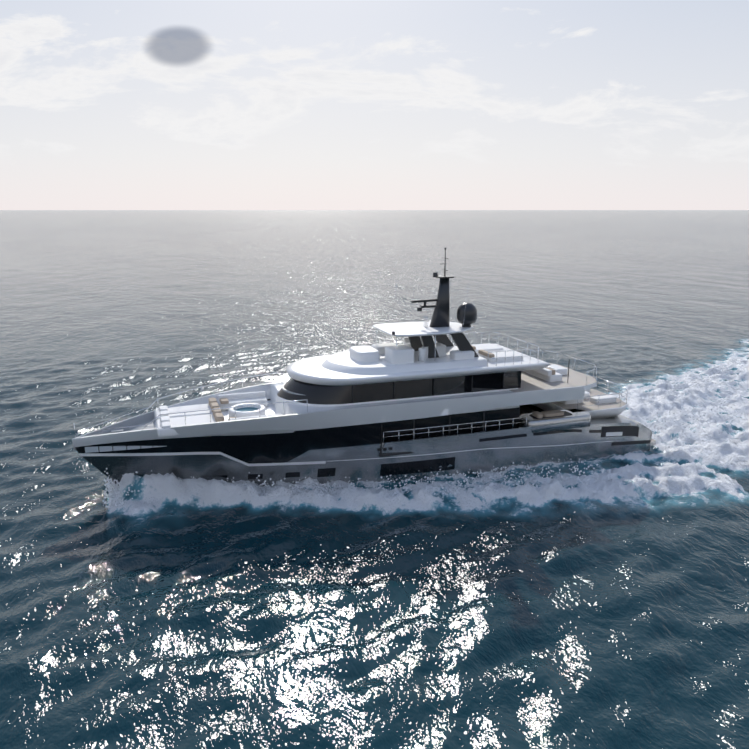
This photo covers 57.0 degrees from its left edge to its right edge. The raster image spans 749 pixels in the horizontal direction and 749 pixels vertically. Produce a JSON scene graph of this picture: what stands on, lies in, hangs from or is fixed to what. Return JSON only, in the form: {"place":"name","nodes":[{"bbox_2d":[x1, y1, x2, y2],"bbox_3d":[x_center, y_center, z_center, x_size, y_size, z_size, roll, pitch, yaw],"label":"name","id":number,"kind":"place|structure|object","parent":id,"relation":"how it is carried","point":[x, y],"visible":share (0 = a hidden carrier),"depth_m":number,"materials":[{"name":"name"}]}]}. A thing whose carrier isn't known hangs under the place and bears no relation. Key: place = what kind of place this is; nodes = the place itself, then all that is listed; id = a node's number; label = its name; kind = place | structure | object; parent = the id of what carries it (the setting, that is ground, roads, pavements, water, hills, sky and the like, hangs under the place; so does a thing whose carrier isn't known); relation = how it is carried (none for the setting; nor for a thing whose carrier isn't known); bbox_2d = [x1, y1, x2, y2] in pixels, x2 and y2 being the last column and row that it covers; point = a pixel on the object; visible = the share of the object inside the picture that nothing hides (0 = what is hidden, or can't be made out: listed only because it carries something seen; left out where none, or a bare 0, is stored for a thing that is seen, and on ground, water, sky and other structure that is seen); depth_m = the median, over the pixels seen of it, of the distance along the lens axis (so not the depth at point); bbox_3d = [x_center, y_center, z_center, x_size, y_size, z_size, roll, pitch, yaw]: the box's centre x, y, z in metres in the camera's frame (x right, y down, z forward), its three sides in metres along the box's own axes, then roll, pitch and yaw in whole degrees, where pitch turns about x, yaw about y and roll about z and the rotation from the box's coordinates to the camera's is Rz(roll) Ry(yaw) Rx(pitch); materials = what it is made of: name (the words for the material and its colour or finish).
{"place":"outdoors","nodes":[
{"label":"outdoors","id":0,"kind":"place"},
{"bbox_2d":[0,210,748,748],"bbox_3d":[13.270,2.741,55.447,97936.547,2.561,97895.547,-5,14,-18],"label":"sea","id":1,"kind":"structure","parent":0,"point":[552,612],"depth_m":37.84,"materials":[{"name":"blue liquid"}]},
{"bbox_2d":[72,248,655,486],"bbox_3d":[0.938,-0.372,44.375,38.149,15.220,7.990,-5,14,-18],"label":"yacht","id":2,"kind":"object","parent":1,"relation":"on","point":[422,402],"visible":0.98,"depth_m":42.13,"materials":[{"name":"silver metal"}]},
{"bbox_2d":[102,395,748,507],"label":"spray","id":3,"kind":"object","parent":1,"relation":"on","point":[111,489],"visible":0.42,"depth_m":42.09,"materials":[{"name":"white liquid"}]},
{"bbox_2d":[0,0,748,209],"label":"sky","id":4,"kind":"structure","parent":0,"point":[105,104],"materials":[{"name":"white"}]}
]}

